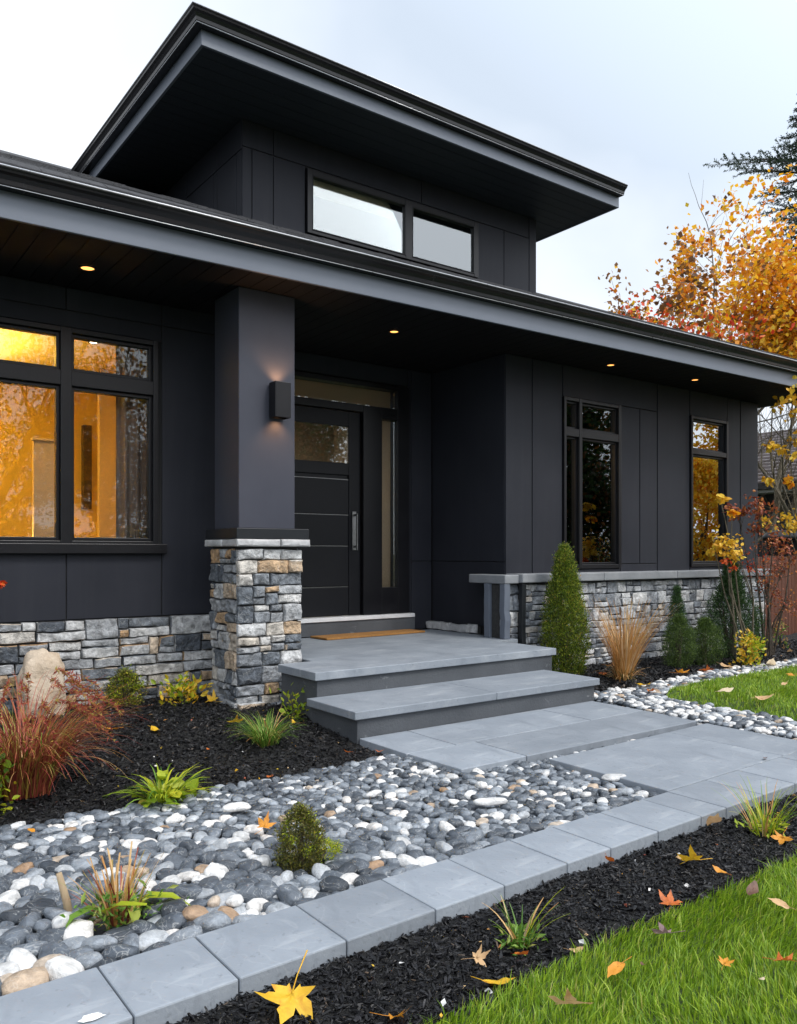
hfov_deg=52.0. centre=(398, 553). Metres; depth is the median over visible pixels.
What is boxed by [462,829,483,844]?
river pebble
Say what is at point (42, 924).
river pebble
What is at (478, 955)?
fallen leaf
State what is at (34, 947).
river pebble
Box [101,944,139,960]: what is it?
river pebble
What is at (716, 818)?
fallen leaf
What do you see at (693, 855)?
fallen leaf
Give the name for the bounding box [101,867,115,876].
river pebble
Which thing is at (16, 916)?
river pebble
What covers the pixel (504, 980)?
fallen leaf
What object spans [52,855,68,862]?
river pebble
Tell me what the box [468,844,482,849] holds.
river pebble
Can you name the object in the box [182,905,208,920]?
river pebble
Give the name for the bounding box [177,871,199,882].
river pebble
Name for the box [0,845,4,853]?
river pebble
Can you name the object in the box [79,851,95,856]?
river pebble
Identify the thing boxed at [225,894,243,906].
river pebble
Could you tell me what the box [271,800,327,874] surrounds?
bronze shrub
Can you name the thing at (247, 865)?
river pebble
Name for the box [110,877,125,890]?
river pebble
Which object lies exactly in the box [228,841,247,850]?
river pebble
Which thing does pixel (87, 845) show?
river pebble
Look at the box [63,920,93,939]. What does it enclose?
river pebble
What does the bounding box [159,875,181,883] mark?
river pebble
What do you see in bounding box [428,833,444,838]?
river pebble
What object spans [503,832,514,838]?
river pebble
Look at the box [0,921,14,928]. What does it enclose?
river pebble
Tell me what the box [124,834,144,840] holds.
river pebble
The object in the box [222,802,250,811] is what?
river pebble
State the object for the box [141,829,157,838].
river pebble
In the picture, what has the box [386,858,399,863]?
river pebble
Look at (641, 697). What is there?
gravel
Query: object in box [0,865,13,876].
river pebble
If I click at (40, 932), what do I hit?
river pebble
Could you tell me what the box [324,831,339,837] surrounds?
river pebble
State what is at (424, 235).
window
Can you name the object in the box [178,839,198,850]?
river pebble
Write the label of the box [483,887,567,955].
grass sprig
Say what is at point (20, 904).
river pebble
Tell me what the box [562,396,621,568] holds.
window
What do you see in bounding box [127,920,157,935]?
river pebble
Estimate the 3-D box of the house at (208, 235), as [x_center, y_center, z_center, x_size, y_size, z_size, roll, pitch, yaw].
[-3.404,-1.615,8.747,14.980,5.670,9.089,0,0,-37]
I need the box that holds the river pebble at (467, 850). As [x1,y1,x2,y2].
[462,848,475,853]
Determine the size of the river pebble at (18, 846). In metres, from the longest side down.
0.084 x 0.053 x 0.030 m
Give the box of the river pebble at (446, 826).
[439,821,455,832]
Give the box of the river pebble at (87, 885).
[81,880,107,891]
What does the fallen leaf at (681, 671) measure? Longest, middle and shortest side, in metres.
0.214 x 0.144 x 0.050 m
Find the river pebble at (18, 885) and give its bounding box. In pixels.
[9,877,30,890]
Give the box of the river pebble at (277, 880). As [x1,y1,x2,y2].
[271,875,283,886]
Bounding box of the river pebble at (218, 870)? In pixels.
[203,862,228,879]
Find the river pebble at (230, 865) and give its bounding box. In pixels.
[216,860,237,870]
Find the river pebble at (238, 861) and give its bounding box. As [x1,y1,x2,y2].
[236,858,247,865]
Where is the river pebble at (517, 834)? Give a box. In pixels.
[513,832,524,838]
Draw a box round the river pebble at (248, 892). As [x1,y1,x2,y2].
[234,885,259,902]
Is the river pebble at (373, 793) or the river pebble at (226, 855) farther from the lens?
the river pebble at (373, 793)
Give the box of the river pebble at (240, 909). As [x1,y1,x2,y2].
[233,903,246,914]
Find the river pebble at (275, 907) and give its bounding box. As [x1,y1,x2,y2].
[265,902,290,913]
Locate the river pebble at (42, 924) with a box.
[33,919,51,931]
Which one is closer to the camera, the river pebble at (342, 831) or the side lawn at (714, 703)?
the river pebble at (342, 831)
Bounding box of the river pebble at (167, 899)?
[162,898,184,901]
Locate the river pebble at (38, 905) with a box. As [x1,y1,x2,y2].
[23,898,56,918]
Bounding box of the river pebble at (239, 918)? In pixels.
[231,914,262,923]
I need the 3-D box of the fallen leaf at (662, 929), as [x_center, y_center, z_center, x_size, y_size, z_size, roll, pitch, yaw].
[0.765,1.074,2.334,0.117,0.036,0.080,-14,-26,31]
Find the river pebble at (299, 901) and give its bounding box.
[290,898,314,906]
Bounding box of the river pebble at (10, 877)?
[3,872,19,885]
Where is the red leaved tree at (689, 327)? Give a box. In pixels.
[610,269,796,534]
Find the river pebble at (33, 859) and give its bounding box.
[23,856,38,864]
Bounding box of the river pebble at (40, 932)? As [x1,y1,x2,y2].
[36,929,46,934]
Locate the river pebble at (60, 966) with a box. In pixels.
[45,955,84,980]
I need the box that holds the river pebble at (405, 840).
[395,836,410,845]
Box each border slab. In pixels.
[0,967,132,1023]
[99,937,237,1023]
[196,906,345,995]
[297,880,434,955]
[382,859,503,922]
[449,841,566,900]
[510,827,609,874]
[553,813,657,862]
[600,800,700,842]
[643,792,725,825]
[669,781,762,818]
[706,771,793,802]
[738,757,796,792]
[781,752,796,760]
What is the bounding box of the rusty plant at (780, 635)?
[765,618,790,648]
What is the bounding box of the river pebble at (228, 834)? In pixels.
[222,830,236,837]
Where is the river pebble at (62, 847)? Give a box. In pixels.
[58,843,73,850]
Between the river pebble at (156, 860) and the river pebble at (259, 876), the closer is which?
the river pebble at (259, 876)
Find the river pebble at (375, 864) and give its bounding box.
[368,860,383,869]
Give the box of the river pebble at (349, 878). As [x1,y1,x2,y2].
[340,873,358,884]
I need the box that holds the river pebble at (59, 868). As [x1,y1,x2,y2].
[54,865,74,872]
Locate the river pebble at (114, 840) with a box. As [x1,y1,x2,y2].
[107,836,119,845]
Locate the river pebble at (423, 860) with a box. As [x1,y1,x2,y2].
[416,856,436,865]
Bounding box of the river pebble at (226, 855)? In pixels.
[215,851,242,861]
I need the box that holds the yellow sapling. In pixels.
[706,494,753,657]
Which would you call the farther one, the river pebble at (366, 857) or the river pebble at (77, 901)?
the river pebble at (366, 857)
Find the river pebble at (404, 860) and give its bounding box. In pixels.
[397,854,420,866]
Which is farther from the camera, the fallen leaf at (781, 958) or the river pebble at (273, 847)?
the river pebble at (273, 847)
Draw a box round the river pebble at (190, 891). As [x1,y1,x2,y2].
[173,883,202,899]
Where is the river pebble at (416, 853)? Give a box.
[406,849,425,858]
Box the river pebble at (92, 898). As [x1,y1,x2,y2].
[85,888,99,904]
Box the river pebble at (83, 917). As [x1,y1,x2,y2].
[74,903,92,919]
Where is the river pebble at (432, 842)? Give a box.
[426,838,445,847]
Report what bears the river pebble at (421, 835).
on the river pebbles at (412, 799)
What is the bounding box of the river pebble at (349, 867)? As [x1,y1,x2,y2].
[336,862,358,873]
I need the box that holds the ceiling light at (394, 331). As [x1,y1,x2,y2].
[388,330,399,333]
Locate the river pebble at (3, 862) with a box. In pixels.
[0,859,7,865]
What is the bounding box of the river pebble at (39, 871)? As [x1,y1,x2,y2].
[20,868,44,878]
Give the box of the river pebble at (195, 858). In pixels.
[185,856,197,862]
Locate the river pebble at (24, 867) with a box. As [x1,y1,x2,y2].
[13,862,33,873]
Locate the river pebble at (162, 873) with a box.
[156,868,179,879]
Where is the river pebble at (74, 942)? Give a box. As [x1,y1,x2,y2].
[61,936,85,949]
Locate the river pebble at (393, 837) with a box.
[391,835,409,840]
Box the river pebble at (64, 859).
[59,856,80,863]
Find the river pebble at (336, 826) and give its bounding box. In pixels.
[332,823,350,830]
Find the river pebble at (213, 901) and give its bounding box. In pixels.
[207,895,219,907]
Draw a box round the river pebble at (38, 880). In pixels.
[29,875,45,889]
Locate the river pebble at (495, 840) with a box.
[486,836,505,844]
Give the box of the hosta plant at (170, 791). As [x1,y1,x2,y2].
[105,762,219,809]
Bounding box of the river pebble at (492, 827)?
[489,824,504,830]
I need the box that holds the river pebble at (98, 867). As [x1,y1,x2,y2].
[83,863,103,872]
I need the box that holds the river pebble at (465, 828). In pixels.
[458,825,472,831]
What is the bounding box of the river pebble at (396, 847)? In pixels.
[387,840,406,854]
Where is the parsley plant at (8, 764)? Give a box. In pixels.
[0,748,19,814]
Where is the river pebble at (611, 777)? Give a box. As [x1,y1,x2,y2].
[601,774,625,781]
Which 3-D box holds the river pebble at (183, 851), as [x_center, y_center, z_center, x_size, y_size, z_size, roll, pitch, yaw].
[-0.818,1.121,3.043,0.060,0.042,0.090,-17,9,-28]
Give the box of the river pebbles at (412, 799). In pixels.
[0,723,743,958]
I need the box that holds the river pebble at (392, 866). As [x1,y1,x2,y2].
[385,862,401,870]
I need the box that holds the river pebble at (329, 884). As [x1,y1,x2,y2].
[319,876,348,892]
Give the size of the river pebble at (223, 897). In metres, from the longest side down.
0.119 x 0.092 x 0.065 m
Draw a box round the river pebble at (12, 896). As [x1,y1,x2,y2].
[0,889,20,905]
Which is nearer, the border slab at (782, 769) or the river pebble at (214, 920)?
the river pebble at (214, 920)
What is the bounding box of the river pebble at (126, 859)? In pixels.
[123,855,139,864]
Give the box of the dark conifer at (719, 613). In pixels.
[698,556,767,659]
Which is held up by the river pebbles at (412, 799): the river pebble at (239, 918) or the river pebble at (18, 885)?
the river pebble at (18, 885)
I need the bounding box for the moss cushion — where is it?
[305,837,342,863]
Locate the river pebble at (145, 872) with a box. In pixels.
[136,867,148,877]
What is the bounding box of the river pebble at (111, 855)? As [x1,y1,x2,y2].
[104,854,118,860]
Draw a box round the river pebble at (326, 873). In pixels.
[320,870,343,878]
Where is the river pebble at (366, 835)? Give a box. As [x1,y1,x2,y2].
[359,830,377,840]
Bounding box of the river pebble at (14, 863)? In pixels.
[7,860,21,867]
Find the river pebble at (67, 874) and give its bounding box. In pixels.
[60,870,74,880]
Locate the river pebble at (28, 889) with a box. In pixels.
[18,885,38,896]
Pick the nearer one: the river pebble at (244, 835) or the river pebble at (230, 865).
the river pebble at (230, 865)
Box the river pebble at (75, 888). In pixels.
[68,885,83,898]
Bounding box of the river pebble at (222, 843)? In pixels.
[213,837,228,848]
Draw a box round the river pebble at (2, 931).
[0,929,8,935]
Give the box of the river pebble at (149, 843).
[137,840,156,849]
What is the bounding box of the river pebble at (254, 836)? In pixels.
[249,833,259,839]
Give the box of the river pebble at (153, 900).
[139,891,166,908]
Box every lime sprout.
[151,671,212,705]
[269,683,308,719]
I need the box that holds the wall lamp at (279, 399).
[269,381,290,419]
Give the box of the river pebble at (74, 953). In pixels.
[68,945,93,958]
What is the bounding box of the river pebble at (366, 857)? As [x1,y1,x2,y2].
[352,853,370,861]
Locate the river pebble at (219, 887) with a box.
[211,878,236,893]
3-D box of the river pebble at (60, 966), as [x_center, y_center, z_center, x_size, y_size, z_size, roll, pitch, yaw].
[-0.891,1.119,2.183,0.113,0.057,0.088,14,-7,27]
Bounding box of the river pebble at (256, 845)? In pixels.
[251,841,264,853]
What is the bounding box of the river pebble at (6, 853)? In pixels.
[3,850,20,857]
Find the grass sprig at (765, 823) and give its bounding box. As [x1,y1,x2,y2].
[711,777,796,838]
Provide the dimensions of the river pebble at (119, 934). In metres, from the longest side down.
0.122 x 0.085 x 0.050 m
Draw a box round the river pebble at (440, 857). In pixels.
[434,853,448,861]
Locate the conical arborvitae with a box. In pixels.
[537,541,592,674]
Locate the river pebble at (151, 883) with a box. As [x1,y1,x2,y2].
[136,878,156,890]
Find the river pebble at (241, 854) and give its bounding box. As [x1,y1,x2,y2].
[235,851,246,858]
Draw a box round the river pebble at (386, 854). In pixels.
[379,851,396,858]
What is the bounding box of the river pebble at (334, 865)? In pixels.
[325,861,343,870]
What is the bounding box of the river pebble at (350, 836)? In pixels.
[345,832,359,841]
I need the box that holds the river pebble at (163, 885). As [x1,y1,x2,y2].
[151,882,177,891]
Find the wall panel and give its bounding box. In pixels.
[81,425,91,508]
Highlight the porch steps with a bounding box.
[278,629,599,743]
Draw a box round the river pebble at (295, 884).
[282,881,298,887]
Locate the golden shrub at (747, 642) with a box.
[728,628,767,665]
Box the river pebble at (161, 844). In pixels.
[158,841,172,851]
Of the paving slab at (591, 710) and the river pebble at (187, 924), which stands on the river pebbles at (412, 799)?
the river pebble at (187, 924)
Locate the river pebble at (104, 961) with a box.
[90,958,116,971]
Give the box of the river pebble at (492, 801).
[473,797,507,805]
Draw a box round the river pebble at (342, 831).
[337,827,348,838]
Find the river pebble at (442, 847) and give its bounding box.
[434,841,452,853]
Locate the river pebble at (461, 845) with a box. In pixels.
[452,843,468,848]
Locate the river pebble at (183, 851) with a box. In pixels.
[171,847,188,857]
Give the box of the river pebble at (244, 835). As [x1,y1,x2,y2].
[232,831,249,841]
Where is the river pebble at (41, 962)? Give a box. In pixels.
[32,954,61,967]
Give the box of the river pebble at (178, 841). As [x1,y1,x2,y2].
[174,836,190,846]
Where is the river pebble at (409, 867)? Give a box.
[404,864,420,871]
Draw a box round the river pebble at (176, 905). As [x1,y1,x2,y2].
[161,898,186,916]
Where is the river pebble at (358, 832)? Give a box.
[352,829,363,836]
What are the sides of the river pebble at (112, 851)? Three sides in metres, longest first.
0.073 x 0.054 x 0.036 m
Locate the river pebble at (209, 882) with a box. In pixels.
[198,876,219,888]
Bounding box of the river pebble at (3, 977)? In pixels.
[0,973,12,982]
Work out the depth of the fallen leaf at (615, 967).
2.14 m
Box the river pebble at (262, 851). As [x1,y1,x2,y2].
[256,848,275,855]
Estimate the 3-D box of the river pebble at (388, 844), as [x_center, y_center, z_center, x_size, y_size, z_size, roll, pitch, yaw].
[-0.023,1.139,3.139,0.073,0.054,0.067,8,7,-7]
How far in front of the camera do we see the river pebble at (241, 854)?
2.99 m
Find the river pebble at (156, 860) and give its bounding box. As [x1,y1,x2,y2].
[147,858,162,863]
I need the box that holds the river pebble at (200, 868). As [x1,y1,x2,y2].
[194,864,207,873]
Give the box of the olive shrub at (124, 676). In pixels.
[103,664,150,707]
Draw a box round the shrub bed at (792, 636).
[569,633,796,691]
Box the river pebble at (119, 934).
[102,926,134,943]
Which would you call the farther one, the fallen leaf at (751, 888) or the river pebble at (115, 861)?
the river pebble at (115, 861)
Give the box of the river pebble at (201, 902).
[188,898,207,907]
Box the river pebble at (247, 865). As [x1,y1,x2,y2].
[237,859,261,872]
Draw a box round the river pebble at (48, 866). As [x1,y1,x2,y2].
[38,860,61,873]
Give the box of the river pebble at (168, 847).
[163,843,175,853]
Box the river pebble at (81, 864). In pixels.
[70,858,97,873]
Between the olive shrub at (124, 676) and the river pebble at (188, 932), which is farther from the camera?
the olive shrub at (124, 676)
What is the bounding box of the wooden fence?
[758,555,796,635]
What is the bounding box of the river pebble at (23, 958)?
[6,947,37,969]
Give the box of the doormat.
[310,629,424,639]
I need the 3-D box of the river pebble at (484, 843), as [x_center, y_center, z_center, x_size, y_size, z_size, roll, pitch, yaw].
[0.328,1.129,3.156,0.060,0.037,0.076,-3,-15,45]
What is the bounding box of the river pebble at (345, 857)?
[331,853,352,862]
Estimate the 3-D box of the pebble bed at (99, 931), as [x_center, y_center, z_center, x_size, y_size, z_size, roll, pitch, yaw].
[-1.639,1.171,2.432,6.260,0.020,1.640,0,0,-37]
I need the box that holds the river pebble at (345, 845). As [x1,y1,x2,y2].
[337,841,349,852]
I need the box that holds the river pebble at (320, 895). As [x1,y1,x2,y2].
[314,892,331,898]
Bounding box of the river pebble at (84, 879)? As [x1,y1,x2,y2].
[75,876,93,884]
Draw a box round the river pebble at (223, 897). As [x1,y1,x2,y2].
[208,891,234,907]
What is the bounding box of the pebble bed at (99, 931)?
[88,792,610,935]
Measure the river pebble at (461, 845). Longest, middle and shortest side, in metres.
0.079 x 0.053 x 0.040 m
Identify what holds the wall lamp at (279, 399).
attached to the house at (208, 235)
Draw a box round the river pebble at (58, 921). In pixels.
[51,912,73,928]
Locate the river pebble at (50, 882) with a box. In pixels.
[43,875,66,891]
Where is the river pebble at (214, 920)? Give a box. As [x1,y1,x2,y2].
[193,910,231,930]
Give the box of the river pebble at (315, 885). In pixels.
[300,881,319,891]
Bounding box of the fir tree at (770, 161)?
[704,102,796,349]
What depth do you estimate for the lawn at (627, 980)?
2.18 m
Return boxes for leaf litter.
[55,655,795,1016]
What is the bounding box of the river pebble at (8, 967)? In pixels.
[0,961,19,975]
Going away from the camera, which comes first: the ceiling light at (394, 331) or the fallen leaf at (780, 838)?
the fallen leaf at (780, 838)
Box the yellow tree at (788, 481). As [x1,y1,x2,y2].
[761,375,796,557]
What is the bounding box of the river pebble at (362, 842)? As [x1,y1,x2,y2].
[349,840,367,846]
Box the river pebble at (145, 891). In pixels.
[134,889,148,897]
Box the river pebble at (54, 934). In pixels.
[38,926,65,941]
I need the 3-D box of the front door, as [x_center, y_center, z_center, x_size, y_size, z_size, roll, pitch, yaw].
[-0.760,-0.380,7.588,0.990,1.949,0.120,0,0,-37]
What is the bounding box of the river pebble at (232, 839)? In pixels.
[226,837,243,843]
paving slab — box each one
[360,731,454,757]
[408,742,525,776]
[409,709,589,744]
[477,711,696,761]
[540,701,642,720]
[550,732,781,793]
[669,723,796,755]
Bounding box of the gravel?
[536,658,796,763]
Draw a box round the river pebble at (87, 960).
[74,951,102,969]
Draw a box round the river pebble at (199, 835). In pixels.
[193,831,207,841]
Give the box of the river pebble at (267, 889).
[254,880,277,899]
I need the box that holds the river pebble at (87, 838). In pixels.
[78,835,93,843]
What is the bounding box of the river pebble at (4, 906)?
[0,901,13,912]
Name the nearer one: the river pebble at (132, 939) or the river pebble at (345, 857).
the river pebble at (132, 939)
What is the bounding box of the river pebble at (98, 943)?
[80,935,117,953]
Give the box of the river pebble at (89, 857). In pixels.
[81,856,98,861]
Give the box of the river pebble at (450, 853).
[445,849,462,857]
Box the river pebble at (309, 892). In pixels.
[302,888,318,897]
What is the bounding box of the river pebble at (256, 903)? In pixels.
[246,898,267,911]
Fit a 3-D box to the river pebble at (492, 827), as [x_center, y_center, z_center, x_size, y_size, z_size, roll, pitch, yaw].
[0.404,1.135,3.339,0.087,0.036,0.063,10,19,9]
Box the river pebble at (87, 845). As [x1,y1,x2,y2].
[80,841,99,848]
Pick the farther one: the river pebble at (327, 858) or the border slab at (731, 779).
the border slab at (731, 779)
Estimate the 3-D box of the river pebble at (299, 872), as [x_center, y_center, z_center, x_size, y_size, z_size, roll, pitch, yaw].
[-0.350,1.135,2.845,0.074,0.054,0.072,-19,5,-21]
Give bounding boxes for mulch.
[0,694,382,831]
[166,792,796,1023]
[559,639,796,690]
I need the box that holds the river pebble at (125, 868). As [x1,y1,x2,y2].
[122,865,135,876]
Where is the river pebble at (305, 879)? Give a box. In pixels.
[296,874,317,886]
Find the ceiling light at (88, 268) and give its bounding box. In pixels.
[78,265,96,271]
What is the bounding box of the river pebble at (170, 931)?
[166,929,178,934]
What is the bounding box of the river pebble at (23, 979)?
[1,966,48,995]
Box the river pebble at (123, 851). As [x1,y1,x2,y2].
[114,848,128,855]
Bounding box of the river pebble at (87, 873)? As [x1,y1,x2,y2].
[83,870,93,876]
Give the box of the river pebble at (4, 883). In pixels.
[0,877,10,890]
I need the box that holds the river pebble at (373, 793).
[366,790,381,796]
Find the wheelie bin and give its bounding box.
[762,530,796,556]
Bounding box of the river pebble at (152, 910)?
[142,902,164,920]
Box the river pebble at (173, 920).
[155,911,186,930]
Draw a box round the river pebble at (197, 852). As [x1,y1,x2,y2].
[188,848,204,857]
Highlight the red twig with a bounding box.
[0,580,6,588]
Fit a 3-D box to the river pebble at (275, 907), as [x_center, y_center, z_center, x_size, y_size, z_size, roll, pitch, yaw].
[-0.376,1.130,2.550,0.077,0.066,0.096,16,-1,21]
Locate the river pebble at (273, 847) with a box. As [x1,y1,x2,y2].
[270,842,284,850]
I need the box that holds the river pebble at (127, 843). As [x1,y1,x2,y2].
[121,839,141,848]
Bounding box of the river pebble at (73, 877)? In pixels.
[65,872,83,882]
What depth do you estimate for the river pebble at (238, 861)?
2.94 m
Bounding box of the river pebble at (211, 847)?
[203,844,216,851]
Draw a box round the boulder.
[15,648,65,717]
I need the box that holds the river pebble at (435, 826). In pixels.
[425,823,439,831]
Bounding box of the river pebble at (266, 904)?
[263,900,287,911]
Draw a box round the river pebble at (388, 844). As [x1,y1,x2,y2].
[384,840,394,850]
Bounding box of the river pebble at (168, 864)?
[151,861,173,879]
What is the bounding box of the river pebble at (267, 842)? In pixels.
[262,836,278,848]
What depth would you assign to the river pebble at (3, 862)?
2.95 m
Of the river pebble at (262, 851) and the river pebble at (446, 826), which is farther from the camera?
the river pebble at (446, 826)
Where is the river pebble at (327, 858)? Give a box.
[320,852,335,861]
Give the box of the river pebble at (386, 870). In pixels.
[370,866,391,875]
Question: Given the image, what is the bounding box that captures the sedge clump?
[55,841,189,930]
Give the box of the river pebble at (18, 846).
[12,842,28,849]
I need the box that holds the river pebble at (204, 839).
[201,836,218,842]
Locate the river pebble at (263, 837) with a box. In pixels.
[260,834,271,840]
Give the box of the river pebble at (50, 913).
[42,907,75,920]
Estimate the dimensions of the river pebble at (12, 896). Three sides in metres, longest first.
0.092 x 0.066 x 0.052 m
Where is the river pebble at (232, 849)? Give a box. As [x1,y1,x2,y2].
[227,847,239,852]
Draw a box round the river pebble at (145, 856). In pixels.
[131,853,150,866]
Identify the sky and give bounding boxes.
[0,0,796,432]
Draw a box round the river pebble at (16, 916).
[0,907,28,925]
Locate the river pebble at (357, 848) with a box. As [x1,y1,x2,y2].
[347,844,368,853]
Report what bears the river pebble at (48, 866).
on the pebble bed at (99, 931)
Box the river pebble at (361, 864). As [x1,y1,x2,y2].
[348,858,369,873]
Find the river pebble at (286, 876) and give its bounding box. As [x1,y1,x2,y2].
[280,870,292,882]
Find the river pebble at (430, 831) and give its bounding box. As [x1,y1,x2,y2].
[426,828,437,837]
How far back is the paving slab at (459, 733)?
5.19 m
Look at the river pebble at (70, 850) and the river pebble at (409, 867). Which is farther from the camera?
the river pebble at (70, 850)
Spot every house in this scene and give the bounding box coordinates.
[0,1,796,715]
[758,428,796,556]
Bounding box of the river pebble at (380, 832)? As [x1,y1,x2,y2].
[377,830,384,838]
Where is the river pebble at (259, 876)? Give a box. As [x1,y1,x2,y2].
[248,871,272,881]
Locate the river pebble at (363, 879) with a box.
[353,873,386,885]
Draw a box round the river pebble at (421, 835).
[413,833,426,837]
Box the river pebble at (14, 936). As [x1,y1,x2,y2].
[0,926,32,946]
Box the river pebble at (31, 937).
[25,933,39,942]
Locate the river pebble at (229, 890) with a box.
[222,889,237,893]
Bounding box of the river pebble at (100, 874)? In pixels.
[92,871,109,880]
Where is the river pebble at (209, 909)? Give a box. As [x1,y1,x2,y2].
[206,906,219,911]
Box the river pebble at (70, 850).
[65,846,85,855]
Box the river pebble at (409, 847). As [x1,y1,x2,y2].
[406,844,422,851]
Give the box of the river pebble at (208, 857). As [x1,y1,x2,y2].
[198,850,220,864]
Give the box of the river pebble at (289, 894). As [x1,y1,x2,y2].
[276,884,302,905]
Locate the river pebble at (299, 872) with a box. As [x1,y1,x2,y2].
[293,869,307,878]
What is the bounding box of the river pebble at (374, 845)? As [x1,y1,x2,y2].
[367,841,381,851]
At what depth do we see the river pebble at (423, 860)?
2.96 m
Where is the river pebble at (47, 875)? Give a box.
[41,872,55,878]
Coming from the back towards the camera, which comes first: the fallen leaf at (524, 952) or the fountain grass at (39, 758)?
the fountain grass at (39, 758)
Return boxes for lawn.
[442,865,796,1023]
[666,669,796,720]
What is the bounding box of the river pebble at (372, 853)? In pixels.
[367,850,379,856]
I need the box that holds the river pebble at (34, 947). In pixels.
[6,941,47,957]
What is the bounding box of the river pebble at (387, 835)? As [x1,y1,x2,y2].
[381,830,401,840]
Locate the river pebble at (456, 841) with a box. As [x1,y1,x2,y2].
[446,837,465,845]
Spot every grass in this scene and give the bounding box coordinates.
[0,666,153,801]
[582,598,667,680]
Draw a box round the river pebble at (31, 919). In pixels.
[18,912,41,931]
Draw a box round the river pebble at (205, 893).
[197,888,213,898]
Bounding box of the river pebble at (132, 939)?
[122,933,138,947]
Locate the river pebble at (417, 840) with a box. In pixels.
[409,837,425,844]
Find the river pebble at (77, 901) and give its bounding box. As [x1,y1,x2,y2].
[71,893,83,908]
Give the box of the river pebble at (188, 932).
[164,924,202,943]
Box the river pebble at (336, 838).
[329,837,348,846]
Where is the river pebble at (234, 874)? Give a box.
[222,869,248,879]
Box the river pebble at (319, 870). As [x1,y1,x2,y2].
[312,863,330,878]
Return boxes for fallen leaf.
[206,689,218,701]
[229,715,243,721]
[254,950,314,1023]
[257,811,274,832]
[370,1009,407,1018]
[461,944,489,966]
[471,976,514,983]
[513,951,527,954]
[548,988,591,1004]
[605,853,613,860]
[607,956,631,977]
[649,922,685,934]
[659,890,681,908]
[671,669,690,673]
[676,845,712,863]
[706,814,721,825]
[713,865,730,874]
[715,687,732,691]
[718,956,734,969]
[746,878,759,894]
[755,693,774,699]
[762,951,793,960]
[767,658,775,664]
[768,898,795,909]
[770,828,792,844]
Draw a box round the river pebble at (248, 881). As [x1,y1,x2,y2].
[236,878,258,887]
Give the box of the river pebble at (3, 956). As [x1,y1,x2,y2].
[0,952,9,962]
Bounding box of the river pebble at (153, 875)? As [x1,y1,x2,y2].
[138,873,155,880]
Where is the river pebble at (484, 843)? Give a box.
[475,841,489,846]
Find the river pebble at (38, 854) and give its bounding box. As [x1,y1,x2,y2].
[22,852,42,861]
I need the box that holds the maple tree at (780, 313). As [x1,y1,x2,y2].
[598,164,796,555]
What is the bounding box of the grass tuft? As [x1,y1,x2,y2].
[227,709,305,747]
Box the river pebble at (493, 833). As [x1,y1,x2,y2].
[485,830,502,837]
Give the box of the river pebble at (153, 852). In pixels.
[137,847,156,857]
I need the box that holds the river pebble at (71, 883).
[58,881,80,894]
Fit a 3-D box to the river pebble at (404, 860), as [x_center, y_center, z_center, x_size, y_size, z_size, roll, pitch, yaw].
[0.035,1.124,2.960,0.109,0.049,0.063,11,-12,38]
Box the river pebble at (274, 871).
[263,866,283,876]
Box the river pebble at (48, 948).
[38,941,70,958]
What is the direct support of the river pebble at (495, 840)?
on the river pebbles at (412, 799)
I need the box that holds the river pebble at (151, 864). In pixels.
[142,860,159,872]
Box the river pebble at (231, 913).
[218,906,238,919]
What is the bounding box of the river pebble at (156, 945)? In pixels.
[142,941,169,952]
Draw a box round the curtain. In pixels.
[116,346,145,537]
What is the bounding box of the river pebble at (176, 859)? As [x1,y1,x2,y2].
[163,852,184,869]
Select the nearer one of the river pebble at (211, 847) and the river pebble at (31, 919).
the river pebble at (31, 919)
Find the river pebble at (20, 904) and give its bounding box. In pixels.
[14,900,29,907]
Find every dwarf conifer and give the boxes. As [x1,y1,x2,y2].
[659,584,687,660]
[659,611,698,668]
[685,615,727,665]
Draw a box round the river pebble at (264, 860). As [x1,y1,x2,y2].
[252,854,271,866]
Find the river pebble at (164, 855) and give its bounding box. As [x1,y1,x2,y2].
[154,853,168,859]
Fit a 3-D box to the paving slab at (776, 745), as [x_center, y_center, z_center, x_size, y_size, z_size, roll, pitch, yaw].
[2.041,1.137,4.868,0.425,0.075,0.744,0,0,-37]
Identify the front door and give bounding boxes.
[294,405,359,617]
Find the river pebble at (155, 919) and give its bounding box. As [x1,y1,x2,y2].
[147,914,161,923]
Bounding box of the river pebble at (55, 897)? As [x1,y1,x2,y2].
[30,893,60,901]
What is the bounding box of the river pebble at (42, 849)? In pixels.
[34,845,49,856]
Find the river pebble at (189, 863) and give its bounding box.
[178,859,195,869]
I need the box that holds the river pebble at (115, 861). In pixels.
[102,857,125,870]
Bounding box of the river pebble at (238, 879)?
[235,876,246,884]
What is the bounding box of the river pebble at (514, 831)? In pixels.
[510,829,523,832]
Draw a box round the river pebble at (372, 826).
[366,822,381,830]
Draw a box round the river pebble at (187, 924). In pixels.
[182,921,195,927]
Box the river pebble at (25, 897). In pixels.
[13,893,35,906]
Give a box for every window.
[0,317,166,553]
[305,168,478,278]
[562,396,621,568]
[689,415,728,566]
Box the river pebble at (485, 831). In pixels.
[481,829,490,837]
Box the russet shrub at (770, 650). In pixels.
[722,490,796,655]
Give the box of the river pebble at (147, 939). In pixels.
[139,929,168,951]
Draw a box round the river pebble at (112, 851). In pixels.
[103,849,115,855]
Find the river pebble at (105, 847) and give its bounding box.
[101,845,113,849]
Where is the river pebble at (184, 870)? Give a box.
[178,868,193,872]

